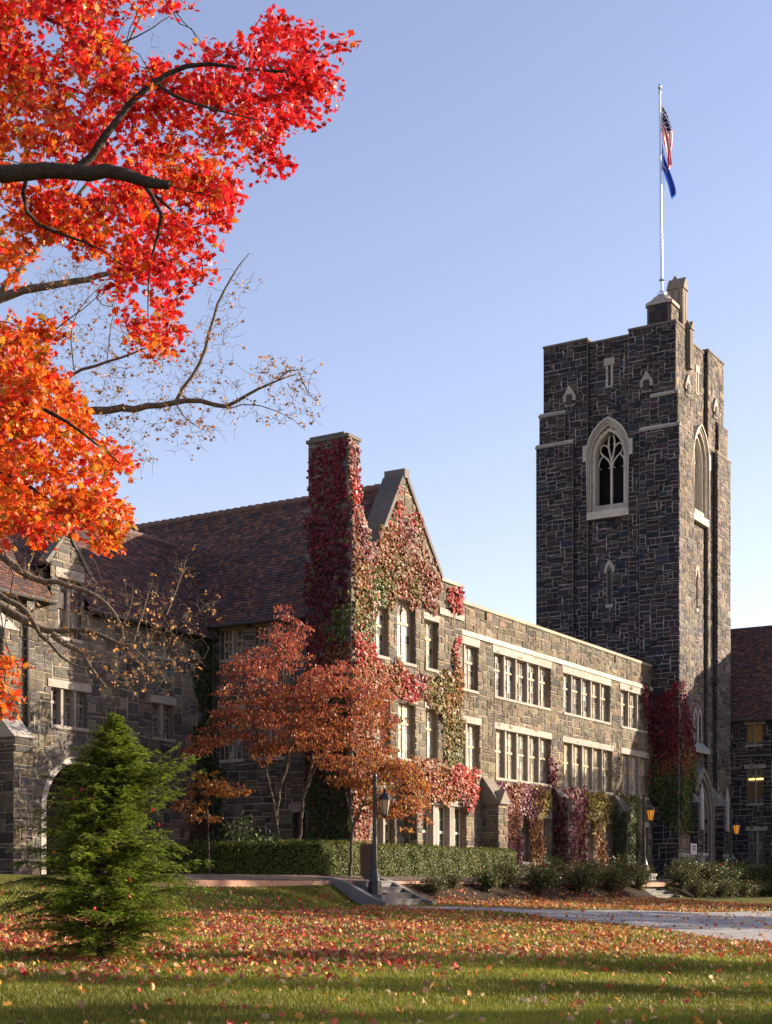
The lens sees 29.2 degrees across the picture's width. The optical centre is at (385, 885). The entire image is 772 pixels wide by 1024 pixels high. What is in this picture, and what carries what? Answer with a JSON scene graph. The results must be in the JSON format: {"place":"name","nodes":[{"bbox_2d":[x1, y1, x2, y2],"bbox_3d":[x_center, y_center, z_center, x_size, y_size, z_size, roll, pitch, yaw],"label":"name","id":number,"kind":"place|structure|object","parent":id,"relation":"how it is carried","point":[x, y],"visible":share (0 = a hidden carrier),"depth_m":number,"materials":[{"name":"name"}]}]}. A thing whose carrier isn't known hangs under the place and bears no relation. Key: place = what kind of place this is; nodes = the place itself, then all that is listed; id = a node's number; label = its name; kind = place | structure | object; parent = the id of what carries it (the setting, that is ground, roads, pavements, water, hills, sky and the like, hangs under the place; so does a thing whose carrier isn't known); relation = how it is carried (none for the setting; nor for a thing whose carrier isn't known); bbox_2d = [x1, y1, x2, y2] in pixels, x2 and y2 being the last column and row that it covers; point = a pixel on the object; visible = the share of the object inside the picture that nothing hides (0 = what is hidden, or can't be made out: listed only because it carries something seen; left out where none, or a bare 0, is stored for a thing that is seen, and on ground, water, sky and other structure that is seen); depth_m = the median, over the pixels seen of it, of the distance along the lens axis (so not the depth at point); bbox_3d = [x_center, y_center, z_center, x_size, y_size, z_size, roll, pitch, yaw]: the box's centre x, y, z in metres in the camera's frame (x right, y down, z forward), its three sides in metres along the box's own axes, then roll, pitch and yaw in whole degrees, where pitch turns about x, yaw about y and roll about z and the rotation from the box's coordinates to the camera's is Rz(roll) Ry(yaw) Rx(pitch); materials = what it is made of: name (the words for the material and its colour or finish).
{"place":"outdoors","nodes":[
{"label":"outdoors","id":0,"kind":"place"},
{"bbox_2d":[0,874,771,1023],"bbox_3d":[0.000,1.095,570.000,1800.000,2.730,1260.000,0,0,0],"label":"lawn","id":1,"kind":"structure","parent":0,"point":[5,878],"depth_m":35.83,"materials":[{"name":"green plant"}]},
{"bbox_2d":[0,702,215,966],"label":"hemlock tree","id":2,"kind":"object","parent":1,"relation":"on","point":[116,849],"visible":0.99,"depth_m":19.80,"materials":[{"name":"green plant"}]},
{"bbox_2d":[52,787,160,918],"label":"caught leaves","id":3,"kind":"object","parent":2,"relation":"attached to","point":[82,790],"visible":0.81,"depth_m":19.55,"materials":[{"name":"orange plant"}]},
{"bbox_2d":[0,514,216,874],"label":"arched building","id":4,"kind":"structure","parent":1,"relation":"on","point":[63,710],"depth_m":48.60,"materials":[{"name":"stone"}]},
{"bbox_2d":[48,678,90,731],"bbox_3d":[-10.242,-5.755,47.508,0.360,1.550,1.960,0,0,32],"label":"window","id":5,"kind":"structure","parent":4,"relation":"in","point":[66,696],"depth_m":47.56,"materials":[{"name":"stone"}]},
{"bbox_2d":[55,567,84,643],"bbox_3d":[-10.237,-8.955,47.518,0.360,2.290,1.300,0,0,32],"label":"window","id":6,"kind":"structure","parent":4,"relation":"in","point":[80,578],"depth_m":47.48,"materials":[{"name":"stone"}]},
{"bbox_2d":[150,694,175,742],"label":"window","id":7,"kind":"structure","parent":4,"relation":"in","point":[160,712],"depth_m":51.39,"materials":[{"name":"stone"}]},
{"bbox_2d":[157,632,174,661],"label":"window","id":8,"kind":"structure","parent":4,"relation":"in","point":[165,649],"depth_m":51.50,"materials":[{"name":"glass"}]},
{"bbox_2d":[0,0,328,700],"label":"bare tree","id":9,"kind":"object","parent":1,"relation":"on","point":[12,613],"visible":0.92,"depth_m":24.95,"materials":[{"name":"brown plant"}]},
{"bbox_2d":[0,0,361,721],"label":"maple tree","id":10,"kind":"object","parent":1,"relation":"on","point":[26,406],"visible":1,"depth_m":17.91,"materials":[{"name":"red plant"}]},
{"bbox_2d":[170,770,255,873],"bbox_3d":[-5.474,-1.832,46.288,2.793,3.570,2.304,0,0,0],"label":"dogwood tree","id":11,"kind":"object","parent":1,"relation":"on","point":[226,792],"visible":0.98,"depth_m":46.30,"materials":[{"name":"orange plant"}]},
{"bbox_2d":[187,810,272,850],"bbox_3d":[-4.738,-1.373,48.679,2.194,2.228,3.170,0,0,-42],"label":"evergreen shrub","id":12,"kind":"object","parent":1,"relation":"on","point":[239,834],"visible":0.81,"depth_m":48.43,"materials":[{"name":"green plant"}]},
{"bbox_2d":[239,832,281,865],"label":"evergreen shrub","id":13,"kind":"object","parent":1,"relation":"on","point":[258,841],"visible":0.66,"depth_m":47.22,"materials":[{"name":"green plant"}]},
{"bbox_2d":[130,431,473,847],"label":"gabled building","id":14,"kind":"structure","parent":1,"relation":"on","point":[249,564],"depth_m":53.17,"materials":[{"name":"stone"}]},
{"bbox_2d":[188,641,227,845],"bbox_3d":[-6.379,-4.604,52.887,0.952,8.619,1.366,0,0,32],"label":"climbing vine","id":15,"kind":"object","parent":14,"relation":"attached to","point":[217,803],"visible":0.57,"depth_m":53.24,"materials":[{"name":"green plant"}]},
{"bbox_2d":[218,625,245,662],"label":"window","id":16,"kind":"structure","parent":14,"relation":"in","point":[233,637],"depth_m":53.24,"materials":[{"name":"stone"}]},
{"bbox_2d":[218,703,245,762],"bbox_3d":[-5.455,-5.455,53.229,1.270,2.090,0.360,0,0,32],"label":"window","id":17,"kind":"structure","parent":14,"relation":"in","point":[235,752],"depth_m":53.24,"materials":[{"name":"stone"}]},
{"bbox_2d":[252,621,283,659],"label":"window","id":18,"kind":"structure","parent":14,"relation":"in","point":[265,641],"depth_m":52.40,"materials":[{"name":"glass"}]},
{"bbox_2d":[252,701,285,760],"bbox_3d":[-4.020,-5.455,52.348,1.540,2.090,0.360,0,0,32],"label":"window","id":19,"kind":"structure","parent":14,"relation":"in","point":[282,757],"depth_m":52.34,"materials":[{"name":"stone"}]},
{"bbox_2d":[288,803,305,839],"bbox_3d":[-2.904,-1.575,51.680,1.000,2.550,0.330,0,0,32],"label":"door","id":20,"kind":"structure","parent":14,"relation":"in","point":[294,808],"depth_m":51.72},
{"bbox_2d":[300,436,442,844],"bbox_3d":[-0.312,-7.489,52.799,2.214,15.301,6.557,0,0,32],"label":"climbing vine","id":21,"kind":"object","parent":14,"relation":"attached to","point":[377,574],"visible":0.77,"depth_m":50.34,"materials":[{"name":"red plant"}]},
{"bbox_2d":[373,600,390,660],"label":"window","id":22,"kind":"structure","parent":14,"relation":"in","point":[379,639],"depth_m":51.85,"materials":[{"name":"stone"}]},
{"bbox_2d":[377,694,391,758],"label":"window","id":23,"kind":"structure","parent":14,"relation":"in","point":[385,700],"depth_m":51.96,"materials":[{"name":"stone"}]},
{"bbox_2d":[377,799,396,844],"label":"window","id":24,"kind":"structure","parent":14,"relation":"in","point":[382,824],"depth_m":51.82,"materials":[{"name":"stone"}]},
{"bbox_2d":[396,591,417,667],"bbox_3d":[0.622,-9.140,53.065,0.360,2.540,1.480,0,0,32],"label":"window","id":25,"kind":"structure","parent":14,"relation":"in","point":[403,621],"depth_m":53.28,"materials":[{"name":"stone"}]},
{"bbox_2d":[397,695,417,762],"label":"window","id":26,"kind":"structure","parent":14,"relation":"in","point":[404,710],"depth_m":53.33,"materials":[{"name":"stone"}]},
{"bbox_2d":[376,586,466,766],"bbox_3d":[1.389,-7.889,53.855,0.296,7.035,6.432,0,0,32],"label":"climbing vine","id":27,"kind":"object","parent":14,"relation":"attached to","point":[446,702],"visible":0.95,"depth_m":55.38,"materials":[{"name":"red plant"}]},
{"bbox_2d":[423,611,439,672],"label":"window","id":28,"kind":"structure","parent":14,"relation":"in","point":[429,618],"depth_m":54.76,"materials":[{"name":"stone"}]},
{"bbox_2d":[424,702,439,765],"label":"window","id":29,"kind":"structure","parent":14,"relation":"in","point":[429,720],"depth_m":54.82,"materials":[{"name":"stone"}]},
{"bbox_2d":[409,755,481,813],"bbox_3d":[2.206,-3.533,54.030,0.326,2.146,5.211,0,0,32],"label":"climbing vine","id":30,"kind":"object","parent":14,"relation":"attached to","point":[453,779],"visible":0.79,"depth_m":54.25,"materials":[{"name":"red plant"}]},
{"bbox_2d":[422,798,468,846],"bbox_3d":[2.025,-2.020,54.374,0.440,2.220,3.700,0,0,32],"label":"window","id":31,"kind":"structure","parent":14,"relation":"in","point":[445,831],"depth_m":54.68,"materials":[{"name":"stone"}]},
{"bbox_2d":[178,604,431,844],"bbox_3d":[-2.594,-4.520,47.420,8.278,8.968,4.728,0,0,0],"label":"dogwood tree","id":32,"kind":"object","parent":1,"relation":"on","point":[361,694],"visible":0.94,"depth_m":46.92,"materials":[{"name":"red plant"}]},
{"bbox_2d":[142,838,517,877],"bbox_3d":[-1.590,-0.834,53.582,7.709,1.368,13.736,0,0,32],"label":"hedge","id":33,"kind":"object","parent":1,"relation":"on","point":[313,857],"visible":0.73,"depth_m":48.30,"materials":[{"name":"green plant"}]},
{"bbox_2d":[360,844,371,879],"bbox_3d":[-0.593,-0.675,46.300,0.424,1.250,0.424,0,0,0],"label":"litter bin","id":34,"kind":"object","parent":1,"relation":"on","point":[365,860],"visible":0.66,"depth_m":46.09,"materials":[{"name":"black metal"}]},
{"bbox_2d":[318,877,435,906],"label":"concrete steps","id":35,"kind":"structure","parent":1,"relation":"on","point":[357,892],"depth_m":44.42,"materials":[{"name":"grey concrete"}]},
{"bbox_2d":[320,751,434,876],"bbox_3d":[-0.240,-2.102,46.683,3.639,4.111,2.995,0,0,0],"label":"dogwood tree","id":36,"kind":"object","parent":1,"relation":"on","point":[395,810],"visible":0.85,"depth_m":46.49,"materials":[{"name":"orange plant"}]},
{"bbox_2d":[373,895,397,905],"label":"stone plinth","id":37,"kind":"structure","parent":1,"relation":"on","point":[393,899],"depth_m":43.73,"materials":[{"name":"stone"}]},
{"bbox_2d":[368,772,391,894],"bbox_3d":[-0.185,-1.550,44.000,0.714,3.640,0.423,0,0,0],"label":"lamp post","id":38,"kind":"object","parent":37,"relation":"on","point":[375,882],"visible":1,"depth_m":43.93,"materials":[{"name":"black metal"}]},
{"bbox_2d":[0,879,771,1023],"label":"fallen leaves","id":39,"kind":"object","parent":1,"relation":"on","point":[639,903],"visible":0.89,"depth_m":26.39,"materials":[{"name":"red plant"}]},
{"bbox_2d":[462,600,652,877],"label":"flat roofed hall","id":40,"kind":"structure","parent":1,"relation":"on","point":[535,697],"depth_m":66.59,"materials":[{"name":"stone"}]},
{"bbox_2d":[462,635,479,693],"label":"window","id":41,"kind":"structure","parent":40,"relation":"in","point":[467,650],"depth_m":60.39,"materials":[{"name":"stone"}]},
{"bbox_2d":[462,715,481,777],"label":"window","id":42,"kind":"structure","parent":40,"relation":"in","point":[469,752],"depth_m":60.51,"materials":[{"name":"stone"}]},
{"bbox_2d":[492,644,551,710],"bbox_3d":[5.835,-8.962,64.315,0.350,2.245,5.710,0,0,32],"label":"window","id":43,"kind":"structure","parent":40,"relation":"in","point":[516,680],"depth_m":64.33,"materials":[{"name":"stone"}]},
{"bbox_2d":[494,722,551,786],"bbox_3d":[5.879,-5.640,64.389,0.350,2.420,5.600,0,0,32],"label":"window","id":44,"kind":"structure","parent":40,"relation":"in","point":[520,752],"depth_m":64.41,"materials":[{"name":"glass"}]},
{"bbox_2d":[496,781,551,872],"bbox_3d":[5.984,-2.111,64.088,0.312,4.804,5.682,0,0,32],"label":"climbing vine","id":45,"kind":"object","parent":40,"relation":"attached to","point":[523,807],"visible":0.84,"depth_m":64.50,"materials":[{"name":"red plant"}]},
{"bbox_2d":[521,811,530,863],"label":"window","id":46,"kind":"structure","parent":40,"relation":"in","point":[523,829],"depth_m":64.80,"materials":[{"name":"stone"}]},
{"bbox_2d":[543,813,551,862],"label":"window","id":47,"kind":"structure","parent":40,"relation":"in","point":[544,820],"depth_m":66.65,"materials":[{"name":"stone"}]},
{"bbox_2d":[548,756,610,871],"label":"climbing vine","id":48,"kind":"object","parent":40,"relation":"attached to","point":[603,811],"visible":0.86,"depth_m":69.08,"materials":[{"name":"red plant"}]},
{"bbox_2d":[562,665,610,724],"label":"window","id":49,"kind":"structure","parent":40,"relation":"in","point":[583,698],"depth_m":70.19,"materials":[{"name":"stone"}]},
{"bbox_2d":[562,736,613,794],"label":"window","id":50,"kind":"structure","parent":40,"relation":"in","point":[588,766],"depth_m":70.39,"materials":[{"name":"glass"}]},
{"bbox_2d":[587,817,594,863],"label":"window","id":51,"kind":"structure","parent":40,"relation":"in","point":[588,830],"depth_m":70.76,"materials":[{"name":"stone"}]},
{"bbox_2d":[605,819,612,865],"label":"window","id":52,"kind":"structure","parent":40,"relation":"in","point":[609,821],"depth_m":72.61,"materials":[{"name":"stone"}]},
{"bbox_2d":[608,793,641,871],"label":"climbing vine","id":53,"kind":"object","parent":40,"relation":"attached to","point":[633,819],"visible":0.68,"depth_m":72.57,"materials":[{"name":"green plant"}]},
{"bbox_2d":[620,682,647,733],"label":"window","id":54,"kind":"structure","parent":40,"relation":"in","point":[631,702],"depth_m":75.14,"materials":[{"name":"stone"}]},
{"bbox_2d":[621,748,648,799],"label":"window","id":55,"kind":"structure","parent":40,"relation":"in","point":[633,761],"depth_m":75.47,"materials":[{"name":"glass"}]},
{"bbox_2d":[401,884,771,903],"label":"planting bed","id":56,"kind":"object","parent":1,"relation":"on","point":[513,891],"visible":0.46,"depth_m":54.01,"materials":[{"name":"brown soil"}]},
{"bbox_2d":[414,869,455,896],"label":"rose bush","id":57,"kind":"object","parent":56,"relation":"on","point":[432,884],"visible":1,"depth_m":47.79,"materials":[{"name":"green plant"}]},
{"bbox_2d":[438,871,463,888],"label":"rose bush","id":58,"kind":"object","parent":56,"relation":"on","point":[453,881],"visible":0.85,"depth_m":49.57,"materials":[{"name":"green plant"}]},
{"bbox_2d":[464,860,511,892],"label":"rose bush","id":59,"kind":"object","parent":56,"relation":"on","point":[488,881],"visible":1,"depth_m":51.18,"materials":[{"name":"green plant"}]},
{"bbox_2d":[486,851,531,889],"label":"rose bush","id":60,"kind":"object","parent":56,"relation":"on","point":[513,876],"visible":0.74,"depth_m":52.90,"materials":[{"name":"green plant"}]},
{"bbox_2d":[518,860,568,894],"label":"rose bush","id":61,"kind":"object","parent":56,"relation":"on","point":[539,877],"visible":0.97,"depth_m":54.34,"materials":[{"name":"green plant"}]},
{"bbox_2d":[521,853,580,889],"bbox_3d":[6.287,-0.560,56.288,2.180,1.650,2.220,0,0,-31],"label":"rose bush","id":62,"kind":"object","parent":56,"relation":"on","point":[565,871],"visible":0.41,"depth_m":56.04,"materials":[{"name":"green plant"}]},
{"bbox_2d":[560,853,606,894],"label":"rose bush","id":63,"kind":"object","parent":56,"relation":"on","point":[580,884],"visible":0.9,"depth_m":57.45,"materials":[{"name":"green plant"}]},
{"bbox_2d":[565,857,620,888],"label":"rose bush","id":64,"kind":"object","parent":56,"relation":"on","point":[598,871],"visible":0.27,"depth_m":59.05,"materials":[{"name":"green plant"}]},
{"bbox_2d":[597,858,636,892],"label":"rose bush","id":65,"kind":"object","parent":56,"relation":"on","point":[613,882],"visible":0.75,"depth_m":60.40,"materials":[{"name":"green plant"}]},
{"bbox_2d":[603,849,650,888],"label":"rose bush","id":66,"kind":"object","parent":56,"relation":"on","point":[629,868],"visible":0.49,"depth_m":61.95,"materials":[{"name":"green plant"}]},
{"bbox_2d":[631,862,658,890],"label":"rose bush","id":67,"kind":"object","parent":56,"relation":"on","point":[642,883],"visible":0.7,"depth_m":63.26,"materials":[{"name":"green plant"}]},
{"bbox_2d":[662,863,702,889],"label":"rose bush","id":68,"kind":"object","parent":56,"relation":"on","point":[681,877],"visible":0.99,"depth_m":67.69,"materials":[{"name":"green plant"}]},
{"bbox_2d":[663,849,705,882],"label":"rose bush","id":69,"kind":"object","parent":56,"relation":"on","point":[688,862],"visible":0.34,"depth_m":69.18,"materials":[{"name":"green plant"}]},
{"bbox_2d":[685,876,709,897],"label":"rose bush","id":70,"kind":"object","parent":56,"relation":"on","point":[696,891],"visible":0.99,"depth_m":67.17,"materials":[{"name":"green plant"}]},
{"bbox_2d":[692,879,721,897],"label":"rose bush","id":71,"kind":"object","parent":56,"relation":"on","point":[706,893],"visible":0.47,"depth_m":68.72,"materials":[{"name":"green plant"}]},
{"bbox_2d":[699,861,726,880],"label":"rose bush","id":72,"kind":"object","parent":56,"relation":"on","point":[713,866],"visible":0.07,"depth_m":71.83,"materials":[{"name":"green plant"}]},
{"bbox_2d":[693,860,734,884],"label":"rose bush","id":73,"kind":"object","parent":56,"relation":"on","point":[710,870],"visible":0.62,"depth_m":70.28,"materials":[{"name":"green plant"}]},
{"bbox_2d":[710,876,735,896],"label":"rose bush","id":74,"kind":"object","parent":56,"relation":"on","point":[723,890],"visible":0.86,"depth_m":70.01,"materials":[{"name":"green plant"}]},
{"bbox_2d":[715,860,743,885],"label":"rose bush","id":75,"kind":"object","parent":56,"relation":"on","point":[731,875],"visible":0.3,"depth_m":72.95,"materials":[{"name":"green plant"}]},
{"bbox_2d":[712,856,748,879],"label":"rose bush","id":76,"kind":"object","parent":56,"relation":"on","point":[740,868],"visible":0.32,"depth_m":74.48,"materials":[{"name":"green plant"}]},
{"bbox_2d":[721,878,744,896],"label":"rose bush","id":77,"kind":"object","parent":56,"relation":"on","point":[733,890],"visible":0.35,"depth_m":71.63,"materials":[{"name":"green plant"}]},
{"bbox_2d":[731,878,760,897],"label":"rose bush","id":78,"kind":"object","parent":56,"relation":"on","point":[747,889],"visible":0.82,"depth_m":73.00,"materials":[{"name":"green plant"}]},
{"bbox_2d":[736,863,761,884],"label":"rose bush","id":79,"kind":"object","parent":56,"relation":"on","point":[744,875],"visible":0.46,"depth_m":75.67,"materials":[{"name":"green plant"}]},
{"bbox_2d":[737,856,764,880],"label":"rose bush","id":80,"kind":"object","parent":56,"relation":"on","point":[755,871],"visible":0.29,"depth_m":77.04,"materials":[{"name":"green plant"}]},
{"bbox_2d":[739,876,765,896],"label":"rose bush","id":81,"kind":"object","parent":56,"relation":"on","point":[753,892],"visible":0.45,"depth_m":74.56,"materials":[{"name":"green plant"}]},
{"bbox_2d":[744,863,771,883],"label":"rose bush","id":82,"kind":"object","parent":56,"relation":"on","point":[766,875],"visible":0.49,"depth_m":78.17,"materials":[{"name":"green plant"}]},
{"bbox_2d":[754,879,771,895],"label":"rose bush","id":83,"kind":"object","parent":56,"relation":"on","point":[764,892],"visible":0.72,"depth_m":75.95,"materials":[{"name":"green plant"}]},
{"bbox_2d":[535,276,734,878],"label":"stone tower","id":84,"kind":"structure","parent":1,"relation":"on","point":[633,510],"depth_m":79.15,"materials":[{"name":"stone"}]},
{"bbox_2d":[583,417,632,520],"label":"window","id":85,"kind":"structure","parent":84,"relation":"in","point":[596,441],"depth_m":79.07,"materials":[{"name":"stone"}]},
{"bbox_2d":[604,560,614,607],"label":"lancet window","id":86,"kind":"structure","parent":84,"relation":"in","point":[609,562],"depth_m":78.93,"materials":[{"name":"stone"}]},
{"bbox_2d":[657,84,666,295],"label":"flagpole","id":87,"kind":"object","parent":84,"relation":"on","point":[661,279],"visible":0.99,"depth_m":77.80,"materials":[{"name":"metal"}]},
{"bbox_2d":[661,106,672,168],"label":"flag","id":88,"kind":"object","parent":87,"relation":"hanging from","point":[667,133],"visible":1,"depth_m":77.86,"materials":[{"name":"fabric"}]},
{"bbox_2d":[662,145,675,198],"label":"flag","id":89,"kind":"object","parent":87,"relation":"hanging from","point":[670,181],"visible":1,"depth_m":77.85,"materials":[{"name":"fabric"}]},
{"bbox_2d":[641,677,699,836],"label":"climbing vine","id":90,"kind":"object","parent":84,"relation":"attached to","point":[657,731],"visible":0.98,"depth_m":76.63,"materials":[{"name":"red plant"}]},
{"bbox_2d":[695,564,699,611],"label":"lancet window","id":91,"kind":"structure","parent":84,"relation":"in","point":[697,568],"depth_m":80.15,"materials":[{"name":"stone"}]},
{"bbox_2d":[694,707,701,742],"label":"lancet window","id":92,"kind":"structure","parent":84,"relation":"in","point":[695,710],"depth_m":80.12,"materials":[{"name":"stone"}]},
{"bbox_2d":[693,424,710,527],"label":"window","id":93,"kind":"structure","parent":84,"relation":"in","point":[702,458],"depth_m":80.79,"materials":[{"name":"stone"}]},
{"bbox_2d":[601,878,681,897],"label":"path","id":94,"kind":"structure","parent":1,"relation":"on","point":[659,892],"depth_m":66.16,"materials":[{"name":"grey concrete"}]},
{"bbox_2d":[647,873,656,879],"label":"stone plinth","id":95,"kind":"structure","parent":1,"relation":"on","point":[654,875],"depth_m":68.00,"materials":[{"name":"stone"}]},
{"bbox_2d":[639,792,654,869],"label":"lamp post","id":96,"kind":"object","parent":95,"relation":"on","point":[650,809],"visible":0.88,"depth_m":68.15,"materials":[{"name":"black metal"}]},
{"bbox_2d":[690,843,696,863],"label":"notice board","id":97,"kind":"object","parent":1,"relation":"on","point":[693,848],"visible":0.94,"depth_m":75.26,"materials":[{"name":"white paper"}]},
{"bbox_2d":[730,625,771,868],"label":"building","id":98,"kind":"structure","parent":1,"relation":"on","point":[751,732],"depth_m":83.87,"materials":[{"name":"stone"}]},
{"bbox_2d":[743,721,764,746],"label":"window","id":99,"kind":"structure","parent":98,"relation":"in","point":[749,744],"depth_m":83.57,"materials":[{"name":"stone"}]},
{"bbox_2d":[744,764,765,805],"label":"window","id":100,"kind":"structure","parent":98,"relation":"in","point":[753,772],"depth_m":83.62,"materials":[{"name":"stone"}]},
{"bbox_2d":[746,826,767,866],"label":"window","id":101,"kind":"structure","parent":98,"relation":"in","point":[756,838],"depth_m":83.57,"materials":[{"name":"stone"}]},
{"bbox_2d":[0,0,771,628],"label":"sky","id":102,"kind":"structure","parent":0,"point":[480,195],"materials":[{"name":"blue"}]},
{"bbox_2d":[112,873,755,886],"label":"brick walk","id":103,"kind":"structure","parent":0,"point":[227,880],"depth_m":42.28,"materials":[{"name":"red brick"}]},
{"bbox_2d":[729,810,739,865],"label":"lamp post","id":104,"kind":"object","parent":103,"relation":"on","point":[736,826],"visible":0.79,"depth_m":78.63,"materials":[{"name":"black metal"}]},
{"bbox_2d":[388,906,771,941],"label":"concrete path","id":105,"kind":"structure","parent":0,"point":[747,931],"depth_m":40.75,"materials":[{"name":"grey concrete"}]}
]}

